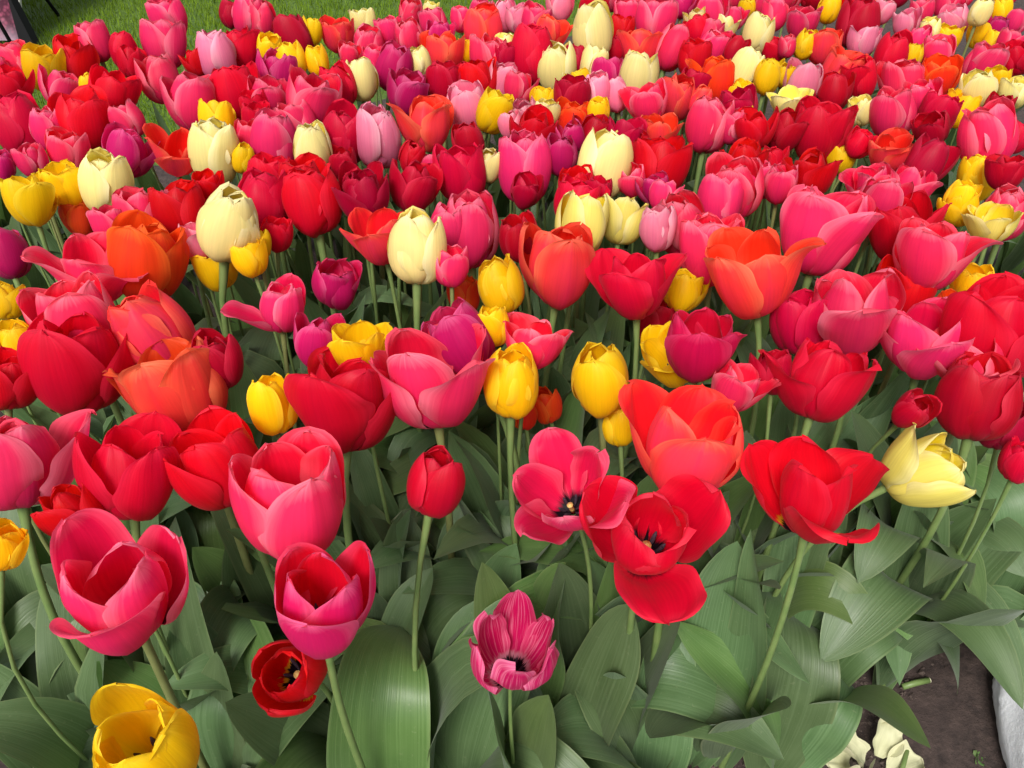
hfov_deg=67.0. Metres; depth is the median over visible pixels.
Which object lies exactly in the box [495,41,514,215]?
tulip
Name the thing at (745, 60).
tulip
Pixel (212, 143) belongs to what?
tulip
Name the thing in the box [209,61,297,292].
tulip
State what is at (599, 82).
tulip
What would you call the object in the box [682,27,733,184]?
tulip
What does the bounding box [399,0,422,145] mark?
tulip
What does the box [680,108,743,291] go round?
tulip
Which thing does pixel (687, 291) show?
tulip
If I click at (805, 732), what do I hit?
tulip plant
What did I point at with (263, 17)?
tulip
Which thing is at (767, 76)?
tulip
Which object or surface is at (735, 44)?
tulip
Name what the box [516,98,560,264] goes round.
tulip
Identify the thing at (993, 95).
tulip
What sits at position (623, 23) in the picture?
tulip
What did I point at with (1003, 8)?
tulip
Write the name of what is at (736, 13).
tulip
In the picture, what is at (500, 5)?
tulip
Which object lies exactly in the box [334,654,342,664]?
tulip plant
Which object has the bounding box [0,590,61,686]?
tulip plant
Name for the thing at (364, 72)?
tulip
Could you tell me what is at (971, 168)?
tulip
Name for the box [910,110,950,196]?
tulip
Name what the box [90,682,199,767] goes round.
tulip
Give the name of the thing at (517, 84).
tulip
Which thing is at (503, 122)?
tulip
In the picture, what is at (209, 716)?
tulip plant
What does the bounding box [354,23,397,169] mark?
tulip
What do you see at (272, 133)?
tulip
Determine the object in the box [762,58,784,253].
tulip
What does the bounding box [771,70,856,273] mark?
tulip
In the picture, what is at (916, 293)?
tulip
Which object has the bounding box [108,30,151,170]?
tulip
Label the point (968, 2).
tulip
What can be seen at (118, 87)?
tulip
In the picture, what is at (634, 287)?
tulip
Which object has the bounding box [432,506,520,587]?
tulip plant
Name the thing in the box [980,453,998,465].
tulip plant
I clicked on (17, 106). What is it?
tulip
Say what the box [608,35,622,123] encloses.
tulip
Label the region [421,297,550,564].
tulip
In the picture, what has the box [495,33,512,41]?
tulip
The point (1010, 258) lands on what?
tulip plant
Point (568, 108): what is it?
tulip
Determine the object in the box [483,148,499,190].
tulip
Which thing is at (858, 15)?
tulip
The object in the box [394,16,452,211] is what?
tulip
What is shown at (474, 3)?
tulip
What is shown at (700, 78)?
tulip
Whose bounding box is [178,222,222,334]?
tulip
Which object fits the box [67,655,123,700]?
tulip plant
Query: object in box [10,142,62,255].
tulip
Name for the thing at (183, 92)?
tulip
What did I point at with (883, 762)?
soil crumbs
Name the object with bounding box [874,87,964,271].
tulip
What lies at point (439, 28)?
tulip
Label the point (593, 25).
tulip
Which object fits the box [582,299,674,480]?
tulip
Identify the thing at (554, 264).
tulip
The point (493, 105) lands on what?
tulip
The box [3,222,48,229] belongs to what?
tulip plant
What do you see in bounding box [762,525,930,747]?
tulip plant
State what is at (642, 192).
tulip
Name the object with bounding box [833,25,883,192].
tulip
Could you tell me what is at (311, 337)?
tulip
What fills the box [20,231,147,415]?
tulip
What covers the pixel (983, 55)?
tulip
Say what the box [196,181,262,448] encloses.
tulip
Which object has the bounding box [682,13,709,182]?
tulip
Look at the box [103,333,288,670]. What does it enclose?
tulip
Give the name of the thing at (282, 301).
tulip
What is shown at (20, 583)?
tulip plant
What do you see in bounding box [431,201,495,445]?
tulip
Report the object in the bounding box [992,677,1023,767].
fabric bag
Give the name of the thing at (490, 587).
tulip plant
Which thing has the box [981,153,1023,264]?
tulip
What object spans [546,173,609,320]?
tulip
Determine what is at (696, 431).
tulip
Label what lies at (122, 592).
tulip
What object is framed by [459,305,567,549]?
tulip
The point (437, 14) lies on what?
tulip
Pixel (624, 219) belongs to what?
tulip
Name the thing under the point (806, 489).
tulip
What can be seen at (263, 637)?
tulip plant
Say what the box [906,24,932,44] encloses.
tulip
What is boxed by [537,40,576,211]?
tulip
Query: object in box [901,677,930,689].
cut stem
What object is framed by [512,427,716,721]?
tulip
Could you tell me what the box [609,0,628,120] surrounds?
tulip
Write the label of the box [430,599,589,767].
tulip plant
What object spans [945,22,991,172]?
tulip
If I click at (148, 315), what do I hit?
tulip
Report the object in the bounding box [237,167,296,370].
tulip
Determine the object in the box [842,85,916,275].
tulip
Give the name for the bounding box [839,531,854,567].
tulip plant
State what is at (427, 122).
tulip
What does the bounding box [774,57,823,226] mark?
tulip
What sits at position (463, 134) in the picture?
tulip
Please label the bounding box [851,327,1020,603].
tulip
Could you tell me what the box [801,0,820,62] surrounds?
tulip
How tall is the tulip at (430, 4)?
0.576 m
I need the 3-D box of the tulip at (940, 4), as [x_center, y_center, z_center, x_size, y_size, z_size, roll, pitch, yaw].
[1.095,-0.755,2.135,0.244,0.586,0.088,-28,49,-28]
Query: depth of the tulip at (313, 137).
1.30 m
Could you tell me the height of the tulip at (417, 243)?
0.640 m
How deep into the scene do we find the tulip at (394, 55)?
1.60 m
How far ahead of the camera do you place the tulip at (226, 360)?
0.91 m
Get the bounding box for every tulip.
[0,39,57,217]
[0,56,66,237]
[0,63,67,258]
[0,89,64,284]
[0,148,50,288]
[0,169,58,281]
[0,227,121,442]
[0,281,113,444]
[0,311,190,663]
[0,318,61,526]
[0,346,50,699]
[0,409,107,738]
[0,518,103,767]
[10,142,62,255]
[16,269,123,506]
[20,42,66,245]
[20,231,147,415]
[29,105,71,237]
[30,483,213,767]
[37,64,78,253]
[38,159,242,341]
[41,411,211,710]
[44,126,90,167]
[47,84,109,148]
[49,508,250,767]
[52,32,99,241]
[58,201,125,304]
[73,19,151,171]
[78,72,88,85]
[78,147,193,272]
[86,204,236,330]
[88,63,141,106]
[90,209,189,440]
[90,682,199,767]
[101,121,160,177]
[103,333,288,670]
[107,279,256,513]
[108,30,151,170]
[108,98,209,323]
[112,185,254,412]
[116,44,193,282]
[132,52,193,172]
[139,18,191,179]
[142,123,312,331]
[144,0,187,70]
[147,178,249,350]
[159,70,218,130]
[163,405,274,693]
[178,47,261,274]
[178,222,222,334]
[185,116,252,305]
[190,255,304,431]
[191,168,254,336]
[191,327,274,600]
[195,29,240,185]
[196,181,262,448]
[198,98,235,126]
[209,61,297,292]
[210,372,343,622]
[219,0,234,30]
[220,273,305,447]
[225,345,430,666]
[225,640,332,765]
[226,25,260,66]
[228,426,345,767]
[230,237,307,374]
[231,0,262,30]
[231,142,259,293]
[233,151,294,348]
[234,118,299,278]
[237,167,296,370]
[238,107,295,288]
[239,89,302,242]
[241,100,317,304]
[242,228,300,380]
[247,74,294,250]
[248,0,275,32]
[255,47,297,81]
[256,31,306,249]
[261,215,295,373]
[271,14,341,238]
[271,312,418,570]
[273,99,347,267]
[274,540,429,767]
[276,40,344,258]
[278,152,421,323]
[281,162,375,371]
[285,119,432,319]
[286,64,341,310]
[287,167,426,338]
[296,258,362,481]
[302,15,333,239]
[305,43,391,259]
[315,160,413,328]
[319,15,401,163]
[319,59,379,290]
[322,98,360,303]
[327,319,440,558]
[328,144,395,322]
[337,56,393,281]
[338,39,366,168]
[338,101,400,312]
[339,207,452,436]
[341,445,481,767]
[348,7,389,176]
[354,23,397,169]
[357,139,425,310]
[362,43,400,194]
[368,206,446,472]
[368,323,495,568]
[373,15,401,102]
[375,39,412,212]
[382,244,478,494]
[384,189,587,437]
[386,66,429,298]
[386,94,517,318]
[387,158,445,330]
[387,275,506,464]
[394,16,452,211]
[394,59,464,212]
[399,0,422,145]
[402,342,584,594]
[410,45,444,215]
[417,6,447,31]
[419,30,464,149]
[421,154,478,305]
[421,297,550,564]
[423,0,439,153]
[425,19,456,217]
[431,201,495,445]
[432,142,485,274]
[433,311,587,583]
[446,70,539,259]
[446,79,483,124]
[450,5,474,36]
[451,121,515,349]
[451,408,658,644]
[455,405,613,577]
[458,38,487,137]
[458,56,512,216]
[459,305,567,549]
[463,2,502,185]
[468,590,558,767]
[469,0,490,8]
[469,32,508,217]
[476,86,513,141]
[478,222,594,445]
[478,253,590,488]
[479,359,783,587]
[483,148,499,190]
[486,59,517,206]
[488,22,553,214]
[489,0,552,151]
[491,0,515,146]
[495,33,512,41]
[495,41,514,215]
[498,86,553,225]
[498,109,535,311]
[498,128,600,313]
[499,96,546,230]
[499,209,593,436]
[505,2,524,32]
[509,104,558,317]
[510,170,630,346]
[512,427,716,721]
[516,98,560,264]
[517,73,590,272]
[520,96,626,271]
[522,162,645,312]
[530,132,577,315]
[535,386,584,444]
[536,13,572,216]
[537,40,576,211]
[538,172,612,350]
[539,190,610,396]
[544,0,613,196]
[544,42,584,206]
[545,0,574,177]
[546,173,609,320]
[549,43,608,197]
[553,178,684,380]
[555,118,605,310]
[558,164,610,339]
[564,67,589,77]
[571,341,628,591]
[572,113,608,249]
[577,127,632,321]
[579,0,621,121]
[579,56,622,199]
[579,474,730,730]
[582,248,686,479]
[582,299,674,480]
[584,70,609,99]
[585,268,710,388]
[586,193,648,437]
[587,96,609,248]
[590,379,783,759]
[600,75,626,248]
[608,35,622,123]
[608,116,650,253]
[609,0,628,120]
[609,13,635,116]
[613,0,660,119]
[616,28,662,205]
[617,49,659,201]
[618,77,667,257]
[624,22,689,251]
[624,112,683,338]
[625,130,648,341]
[626,135,692,341]
[635,0,678,33]
[635,170,668,204]
[637,189,752,378]
[639,203,710,392]
[640,321,687,387]
[643,211,718,384]
[663,72,704,192]
[664,307,809,683]
[674,0,696,137]
[677,6,705,134]
[677,37,712,185]
[678,14,725,177]
[679,212,744,386]
[680,67,711,136]
[680,94,734,268]
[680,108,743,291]
[681,55,734,191]
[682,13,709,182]
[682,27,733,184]
[687,84,712,144]
[690,33,751,180]
[695,0,729,19]
[697,173,750,332]
[701,434,889,767]
[702,11,774,167]
[703,226,826,439]
[705,46,764,174]
[705,152,774,361]
[707,337,881,628]
[711,137,815,311]
[712,144,789,312]
[718,13,741,32]
[720,83,757,228]
[722,388,942,576]
[723,0,755,149]
[724,6,749,29]
[726,77,753,152]
[730,0,740,6]
[734,105,779,228]
[735,163,797,363]
[736,157,780,363]
[736,184,883,362]
[738,349,796,588]
[743,288,858,450]
[749,106,808,231]
[753,59,782,204]
[755,0,769,110]
[761,0,788,31]
[761,0,801,149]
[762,36,782,215]
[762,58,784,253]
[765,132,962,348]
[766,84,813,157]
[766,95,858,334]
[769,267,905,449]
[770,33,795,206]
[770,62,795,216]
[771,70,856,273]
[771,94,871,203]
[772,422,975,596]
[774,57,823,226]
[775,175,913,386]
[782,147,843,356]
[786,5,823,156]
[792,0,840,160]
[793,28,818,164]
[795,146,855,290]
[799,125,877,279]
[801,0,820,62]
[804,164,943,287]
[807,28,843,64]
[814,127,913,278]
[819,351,1023,708]
[822,43,869,194]
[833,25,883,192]
[835,0,880,48]
[837,0,896,191]
[838,161,896,274]
[840,54,876,191]
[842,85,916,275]
[842,402,1023,626]
[843,29,912,191]
[843,216,1003,486]
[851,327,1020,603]
[852,288,956,684]
[853,296,974,639]
[857,22,965,167]
[857,254,936,438]
[863,33,956,166]
[865,58,924,244]
[868,179,982,394]
[868,190,951,422]
[869,87,982,273]
[870,0,907,93]
[872,436,1023,688]
[873,0,935,135]
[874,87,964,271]
[876,271,1023,685]
[887,262,994,424]
[889,201,1023,394]
[892,7,923,33]
[897,191,979,374]
[903,77,942,112]
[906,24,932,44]
[908,43,923,62]
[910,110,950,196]
[911,0,960,144]
[915,16,1009,140]
[920,16,940,35]
[922,52,963,94]
[930,40,1009,207]
[931,27,1023,211]
[931,182,1023,426]
[937,3,968,54]
[937,120,1023,291]
[943,29,999,189]
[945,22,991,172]
[950,75,1023,185]
[954,68,998,231]
[956,96,1018,262]
[956,154,994,235]
[957,0,994,161]
[960,0,972,5]
[966,39,1023,230]
[975,91,1017,260]
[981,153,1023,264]
[984,64,1016,243]
[991,0,1023,111]
[1006,8,1023,32]
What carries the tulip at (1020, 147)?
on the soil ground at (956, 722)
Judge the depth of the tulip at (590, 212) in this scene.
1.14 m
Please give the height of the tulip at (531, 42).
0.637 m
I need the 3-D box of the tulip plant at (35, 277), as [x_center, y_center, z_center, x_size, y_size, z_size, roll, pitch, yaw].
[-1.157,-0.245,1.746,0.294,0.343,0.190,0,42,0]
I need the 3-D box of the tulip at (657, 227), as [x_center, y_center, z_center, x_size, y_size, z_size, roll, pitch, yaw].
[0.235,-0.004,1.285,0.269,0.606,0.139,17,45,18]
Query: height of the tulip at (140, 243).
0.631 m
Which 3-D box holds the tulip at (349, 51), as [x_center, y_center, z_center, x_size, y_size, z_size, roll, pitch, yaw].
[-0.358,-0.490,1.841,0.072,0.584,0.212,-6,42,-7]
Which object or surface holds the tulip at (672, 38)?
on the soil ground at (956, 722)
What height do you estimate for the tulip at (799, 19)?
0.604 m
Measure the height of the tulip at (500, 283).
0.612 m
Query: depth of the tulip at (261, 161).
1.31 m
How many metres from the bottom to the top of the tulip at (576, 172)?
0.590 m
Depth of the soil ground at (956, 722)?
1.17 m
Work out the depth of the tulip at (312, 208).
1.18 m
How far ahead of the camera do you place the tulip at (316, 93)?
1.46 m
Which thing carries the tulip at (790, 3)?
on the soil ground at (956, 722)
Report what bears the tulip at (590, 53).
on the soil ground at (956, 722)
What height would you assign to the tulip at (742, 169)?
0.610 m
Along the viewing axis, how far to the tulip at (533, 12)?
1.84 m
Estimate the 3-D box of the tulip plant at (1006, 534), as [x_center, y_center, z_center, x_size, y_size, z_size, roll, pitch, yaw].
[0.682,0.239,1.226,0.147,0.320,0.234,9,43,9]
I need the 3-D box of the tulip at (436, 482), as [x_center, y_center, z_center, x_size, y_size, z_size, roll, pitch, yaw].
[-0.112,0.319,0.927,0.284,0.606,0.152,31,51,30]
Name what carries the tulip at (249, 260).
on the soil ground at (956, 722)
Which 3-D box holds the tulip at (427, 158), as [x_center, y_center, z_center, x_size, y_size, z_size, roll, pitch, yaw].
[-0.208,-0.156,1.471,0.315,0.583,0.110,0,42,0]
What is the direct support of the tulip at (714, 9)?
on the soil ground at (956, 722)
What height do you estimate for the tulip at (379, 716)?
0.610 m
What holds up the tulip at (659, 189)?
on the soil ground at (956, 722)
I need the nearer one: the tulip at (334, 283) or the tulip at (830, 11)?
the tulip at (334, 283)
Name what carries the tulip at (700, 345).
on the soil ground at (956, 722)
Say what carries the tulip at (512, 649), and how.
on the soil ground at (956, 722)
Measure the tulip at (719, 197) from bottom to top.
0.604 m
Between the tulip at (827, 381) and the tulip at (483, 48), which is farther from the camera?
the tulip at (483, 48)
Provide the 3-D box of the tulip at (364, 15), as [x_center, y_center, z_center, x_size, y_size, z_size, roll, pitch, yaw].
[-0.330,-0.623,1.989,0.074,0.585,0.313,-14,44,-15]
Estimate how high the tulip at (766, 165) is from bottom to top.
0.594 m
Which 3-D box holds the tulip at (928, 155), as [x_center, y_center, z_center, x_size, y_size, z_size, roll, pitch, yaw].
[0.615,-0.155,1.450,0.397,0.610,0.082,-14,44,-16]
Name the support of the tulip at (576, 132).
on the soil ground at (956, 722)
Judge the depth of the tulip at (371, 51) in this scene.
1.66 m
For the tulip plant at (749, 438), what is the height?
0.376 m
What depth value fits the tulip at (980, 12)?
1.75 m
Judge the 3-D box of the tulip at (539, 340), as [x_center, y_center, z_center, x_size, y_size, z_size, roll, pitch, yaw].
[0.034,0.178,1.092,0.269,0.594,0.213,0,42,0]
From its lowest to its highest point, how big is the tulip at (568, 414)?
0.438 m
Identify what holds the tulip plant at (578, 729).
on the soil ground at (956, 722)
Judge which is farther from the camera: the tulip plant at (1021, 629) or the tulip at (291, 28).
the tulip at (291, 28)
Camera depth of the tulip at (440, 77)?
1.56 m
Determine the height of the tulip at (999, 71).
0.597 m
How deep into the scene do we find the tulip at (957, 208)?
1.19 m
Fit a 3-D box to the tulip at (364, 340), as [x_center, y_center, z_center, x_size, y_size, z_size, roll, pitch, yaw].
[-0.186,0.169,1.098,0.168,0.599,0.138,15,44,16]
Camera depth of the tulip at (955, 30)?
1.79 m
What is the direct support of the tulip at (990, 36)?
on the soil ground at (956, 722)
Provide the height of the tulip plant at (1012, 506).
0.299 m
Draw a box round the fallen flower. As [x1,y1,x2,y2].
[826,718,924,767]
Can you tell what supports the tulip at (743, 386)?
on the soil ground at (956, 722)
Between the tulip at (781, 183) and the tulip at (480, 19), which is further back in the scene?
the tulip at (480, 19)
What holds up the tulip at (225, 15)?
on the soil ground at (956, 722)
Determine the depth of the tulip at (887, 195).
1.18 m
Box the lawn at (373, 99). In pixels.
[0,0,613,165]
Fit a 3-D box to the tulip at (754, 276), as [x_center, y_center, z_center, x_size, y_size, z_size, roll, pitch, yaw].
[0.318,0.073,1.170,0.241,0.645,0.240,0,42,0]
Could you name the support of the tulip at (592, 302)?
on the soil ground at (956, 722)
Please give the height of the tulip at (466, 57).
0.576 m
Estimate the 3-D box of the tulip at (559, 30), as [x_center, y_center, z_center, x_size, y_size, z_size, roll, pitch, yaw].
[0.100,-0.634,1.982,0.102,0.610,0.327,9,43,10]
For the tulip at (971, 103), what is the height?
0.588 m
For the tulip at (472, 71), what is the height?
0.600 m
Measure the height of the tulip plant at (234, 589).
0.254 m
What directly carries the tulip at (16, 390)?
on the soil ground at (956, 722)
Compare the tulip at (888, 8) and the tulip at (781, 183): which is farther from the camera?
the tulip at (888, 8)
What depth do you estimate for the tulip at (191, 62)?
1.67 m
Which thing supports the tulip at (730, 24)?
on the soil ground at (956, 722)
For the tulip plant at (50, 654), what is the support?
on the soil ground at (956, 722)
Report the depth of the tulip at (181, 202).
1.16 m
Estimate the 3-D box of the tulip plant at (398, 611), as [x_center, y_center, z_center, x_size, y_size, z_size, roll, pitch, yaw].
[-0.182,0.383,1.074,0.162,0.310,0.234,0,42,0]
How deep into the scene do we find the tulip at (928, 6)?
1.92 m
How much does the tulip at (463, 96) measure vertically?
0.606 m
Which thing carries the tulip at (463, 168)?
on the soil ground at (956, 722)
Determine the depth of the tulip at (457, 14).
1.84 m
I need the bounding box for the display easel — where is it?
[0,0,59,44]
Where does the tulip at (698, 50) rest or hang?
on the soil ground at (956, 722)
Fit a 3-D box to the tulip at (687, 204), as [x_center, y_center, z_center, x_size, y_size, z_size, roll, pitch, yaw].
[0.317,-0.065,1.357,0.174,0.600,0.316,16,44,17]
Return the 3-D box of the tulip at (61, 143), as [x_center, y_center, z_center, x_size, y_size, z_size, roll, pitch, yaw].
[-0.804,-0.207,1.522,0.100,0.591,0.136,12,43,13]
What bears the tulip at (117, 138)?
on the soil ground at (956, 722)
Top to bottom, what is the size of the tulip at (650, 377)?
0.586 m
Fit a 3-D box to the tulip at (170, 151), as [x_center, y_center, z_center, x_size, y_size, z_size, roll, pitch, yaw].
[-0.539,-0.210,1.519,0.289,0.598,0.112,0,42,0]
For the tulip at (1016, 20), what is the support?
on the soil ground at (956, 722)
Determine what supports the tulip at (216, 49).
on the soil ground at (956, 722)
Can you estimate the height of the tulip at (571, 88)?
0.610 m
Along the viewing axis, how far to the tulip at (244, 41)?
1.71 m
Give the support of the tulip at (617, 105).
on the soil ground at (956, 722)
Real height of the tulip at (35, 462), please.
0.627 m
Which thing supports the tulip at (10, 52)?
on the soil ground at (956, 722)
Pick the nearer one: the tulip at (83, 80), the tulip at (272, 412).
the tulip at (272, 412)
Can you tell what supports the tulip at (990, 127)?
on the soil ground at (956, 722)
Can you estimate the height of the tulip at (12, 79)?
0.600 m
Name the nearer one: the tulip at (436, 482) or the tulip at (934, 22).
the tulip at (436, 482)
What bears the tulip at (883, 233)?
on the soil ground at (956, 722)
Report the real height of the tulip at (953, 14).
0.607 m
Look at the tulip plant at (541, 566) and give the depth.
1.06 m
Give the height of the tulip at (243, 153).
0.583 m
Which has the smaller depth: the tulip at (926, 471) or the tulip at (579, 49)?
the tulip at (926, 471)
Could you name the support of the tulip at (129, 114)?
on the soil ground at (956, 722)
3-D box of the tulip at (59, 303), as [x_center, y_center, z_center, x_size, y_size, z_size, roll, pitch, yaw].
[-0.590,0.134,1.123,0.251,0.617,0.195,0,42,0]
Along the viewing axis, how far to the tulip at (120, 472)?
0.77 m
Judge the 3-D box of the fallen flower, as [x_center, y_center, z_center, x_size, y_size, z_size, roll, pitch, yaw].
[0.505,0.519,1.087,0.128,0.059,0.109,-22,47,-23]
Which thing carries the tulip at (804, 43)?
on the soil ground at (956, 722)
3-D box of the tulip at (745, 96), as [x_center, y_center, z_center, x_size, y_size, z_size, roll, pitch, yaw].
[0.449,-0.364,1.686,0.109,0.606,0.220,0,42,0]
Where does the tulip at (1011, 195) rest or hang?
on the soil ground at (956, 722)
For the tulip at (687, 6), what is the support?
on the soil ground at (956, 722)
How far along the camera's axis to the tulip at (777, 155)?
1.33 m
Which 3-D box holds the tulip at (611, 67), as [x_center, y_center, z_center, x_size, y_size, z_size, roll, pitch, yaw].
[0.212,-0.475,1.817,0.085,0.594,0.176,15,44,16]
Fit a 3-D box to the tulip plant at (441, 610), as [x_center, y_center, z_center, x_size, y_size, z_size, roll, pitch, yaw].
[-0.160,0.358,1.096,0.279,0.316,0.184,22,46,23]
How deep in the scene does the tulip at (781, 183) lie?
1.23 m
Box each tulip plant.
[0,174,27,227]
[0,216,54,288]
[0,276,30,323]
[0,509,130,616]
[0,583,82,767]
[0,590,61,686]
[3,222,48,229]
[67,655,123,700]
[96,622,340,767]
[104,510,198,655]
[164,505,224,549]
[194,580,242,602]
[243,619,327,703]
[327,567,432,711]
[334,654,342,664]
[336,478,458,552]
[378,510,473,661]
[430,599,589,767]
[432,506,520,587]
[474,562,636,767]
[527,604,640,767]
[536,563,575,571]
[553,642,695,767]
[593,562,654,624]
[645,541,782,767]
[677,597,862,767]
[686,508,815,627]
[736,430,769,627]
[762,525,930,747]
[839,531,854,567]
[875,423,959,692]
[888,427,988,509]
[950,441,1023,576]
[958,439,976,504]
[964,448,1000,502]
[965,464,1023,594]
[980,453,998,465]
[994,231,1023,274]
[1018,616,1023,643]
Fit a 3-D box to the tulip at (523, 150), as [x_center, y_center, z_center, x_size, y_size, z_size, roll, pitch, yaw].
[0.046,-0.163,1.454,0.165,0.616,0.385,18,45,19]
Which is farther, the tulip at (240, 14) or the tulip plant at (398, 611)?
the tulip at (240, 14)
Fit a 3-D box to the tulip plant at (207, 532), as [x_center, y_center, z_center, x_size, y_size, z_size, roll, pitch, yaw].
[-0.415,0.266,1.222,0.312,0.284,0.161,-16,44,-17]
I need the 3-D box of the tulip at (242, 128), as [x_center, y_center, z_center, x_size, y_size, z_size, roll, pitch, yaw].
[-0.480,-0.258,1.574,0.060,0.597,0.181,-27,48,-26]
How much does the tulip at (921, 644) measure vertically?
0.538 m
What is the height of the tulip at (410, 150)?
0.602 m
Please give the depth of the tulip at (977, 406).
0.97 m
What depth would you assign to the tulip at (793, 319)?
1.04 m
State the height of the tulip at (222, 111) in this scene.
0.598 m
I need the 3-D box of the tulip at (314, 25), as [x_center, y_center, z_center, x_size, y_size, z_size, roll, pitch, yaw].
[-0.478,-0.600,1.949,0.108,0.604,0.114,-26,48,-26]
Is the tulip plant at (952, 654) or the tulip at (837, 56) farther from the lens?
the tulip at (837, 56)
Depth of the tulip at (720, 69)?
1.56 m
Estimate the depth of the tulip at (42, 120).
1.39 m
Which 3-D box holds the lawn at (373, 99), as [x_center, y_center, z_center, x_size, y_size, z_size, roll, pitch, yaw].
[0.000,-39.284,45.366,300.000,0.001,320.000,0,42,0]
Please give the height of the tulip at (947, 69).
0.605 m
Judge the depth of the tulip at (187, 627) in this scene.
0.92 m
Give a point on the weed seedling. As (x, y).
(975, 753)
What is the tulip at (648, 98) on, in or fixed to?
on the soil ground at (956, 722)
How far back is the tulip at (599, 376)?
0.86 m
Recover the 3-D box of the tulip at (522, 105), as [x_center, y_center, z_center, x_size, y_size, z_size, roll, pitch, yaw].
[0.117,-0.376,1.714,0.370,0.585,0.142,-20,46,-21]
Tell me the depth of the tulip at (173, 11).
1.84 m
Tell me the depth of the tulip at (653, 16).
1.82 m
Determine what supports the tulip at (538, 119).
on the soil ground at (956, 722)
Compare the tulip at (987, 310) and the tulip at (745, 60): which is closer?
the tulip at (987, 310)
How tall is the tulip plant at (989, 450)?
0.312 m
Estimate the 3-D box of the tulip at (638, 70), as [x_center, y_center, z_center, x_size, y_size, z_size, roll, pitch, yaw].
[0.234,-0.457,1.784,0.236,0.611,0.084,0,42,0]
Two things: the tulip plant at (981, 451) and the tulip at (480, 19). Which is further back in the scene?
the tulip at (480, 19)
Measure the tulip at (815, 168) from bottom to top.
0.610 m
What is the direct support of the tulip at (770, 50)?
on the soil ground at (956, 722)
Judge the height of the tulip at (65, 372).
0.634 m
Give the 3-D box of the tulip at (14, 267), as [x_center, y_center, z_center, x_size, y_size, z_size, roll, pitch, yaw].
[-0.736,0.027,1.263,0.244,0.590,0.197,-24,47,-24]
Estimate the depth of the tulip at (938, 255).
1.05 m
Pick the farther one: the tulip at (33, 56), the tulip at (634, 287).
the tulip at (33, 56)
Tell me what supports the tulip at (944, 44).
on the soil ground at (956, 722)
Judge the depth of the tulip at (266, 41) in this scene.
1.69 m
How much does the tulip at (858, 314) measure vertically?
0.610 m
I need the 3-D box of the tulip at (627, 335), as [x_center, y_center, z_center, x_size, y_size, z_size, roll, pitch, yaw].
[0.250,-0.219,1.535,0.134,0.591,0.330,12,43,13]
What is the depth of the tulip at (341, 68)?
1.53 m
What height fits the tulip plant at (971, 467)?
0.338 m
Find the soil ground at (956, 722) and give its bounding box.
[0,0,1023,767]
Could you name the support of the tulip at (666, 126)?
on the soil ground at (956, 722)
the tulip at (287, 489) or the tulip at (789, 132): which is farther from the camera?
the tulip at (789, 132)
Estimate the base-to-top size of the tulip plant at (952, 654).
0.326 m
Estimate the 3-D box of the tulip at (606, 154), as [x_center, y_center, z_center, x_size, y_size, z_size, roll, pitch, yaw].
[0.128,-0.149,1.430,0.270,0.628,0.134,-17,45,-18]
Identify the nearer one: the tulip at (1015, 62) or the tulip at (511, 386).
the tulip at (511, 386)
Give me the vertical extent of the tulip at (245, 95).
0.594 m
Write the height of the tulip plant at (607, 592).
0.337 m
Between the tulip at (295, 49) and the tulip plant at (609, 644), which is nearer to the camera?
the tulip plant at (609, 644)
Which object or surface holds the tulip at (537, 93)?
on the soil ground at (956, 722)
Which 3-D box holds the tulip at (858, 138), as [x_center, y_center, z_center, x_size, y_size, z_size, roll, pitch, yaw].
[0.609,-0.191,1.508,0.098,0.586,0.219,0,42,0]
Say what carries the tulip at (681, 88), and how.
on the soil ground at (956, 722)
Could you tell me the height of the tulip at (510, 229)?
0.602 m
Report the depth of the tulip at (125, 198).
1.16 m
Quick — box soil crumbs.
[687,653,945,767]
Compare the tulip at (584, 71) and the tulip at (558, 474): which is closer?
the tulip at (558, 474)
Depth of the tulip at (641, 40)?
1.72 m
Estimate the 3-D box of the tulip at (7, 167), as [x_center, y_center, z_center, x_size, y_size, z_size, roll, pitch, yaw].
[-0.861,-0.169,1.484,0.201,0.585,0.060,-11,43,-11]
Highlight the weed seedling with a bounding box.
[973,750,985,765]
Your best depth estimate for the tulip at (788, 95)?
1.49 m
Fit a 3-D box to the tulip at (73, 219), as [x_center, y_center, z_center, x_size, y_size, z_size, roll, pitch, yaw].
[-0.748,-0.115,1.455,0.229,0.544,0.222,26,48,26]
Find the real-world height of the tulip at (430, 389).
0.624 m
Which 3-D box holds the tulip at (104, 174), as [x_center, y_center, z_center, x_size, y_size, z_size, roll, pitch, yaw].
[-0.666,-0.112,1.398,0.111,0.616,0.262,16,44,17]
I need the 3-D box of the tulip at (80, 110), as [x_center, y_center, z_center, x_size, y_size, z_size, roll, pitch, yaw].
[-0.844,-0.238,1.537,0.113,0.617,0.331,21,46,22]
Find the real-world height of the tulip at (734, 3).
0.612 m
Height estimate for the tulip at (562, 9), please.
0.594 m
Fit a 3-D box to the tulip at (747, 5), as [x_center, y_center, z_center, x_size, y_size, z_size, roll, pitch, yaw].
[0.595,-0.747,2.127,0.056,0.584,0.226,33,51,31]
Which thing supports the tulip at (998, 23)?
on the soil ground at (956, 722)
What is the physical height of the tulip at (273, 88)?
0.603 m
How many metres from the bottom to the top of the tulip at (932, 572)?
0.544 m
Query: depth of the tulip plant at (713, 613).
0.99 m
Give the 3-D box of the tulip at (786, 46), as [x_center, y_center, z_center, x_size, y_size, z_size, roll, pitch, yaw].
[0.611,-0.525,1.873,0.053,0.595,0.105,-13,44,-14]
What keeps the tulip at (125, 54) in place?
on the soil ground at (956, 722)

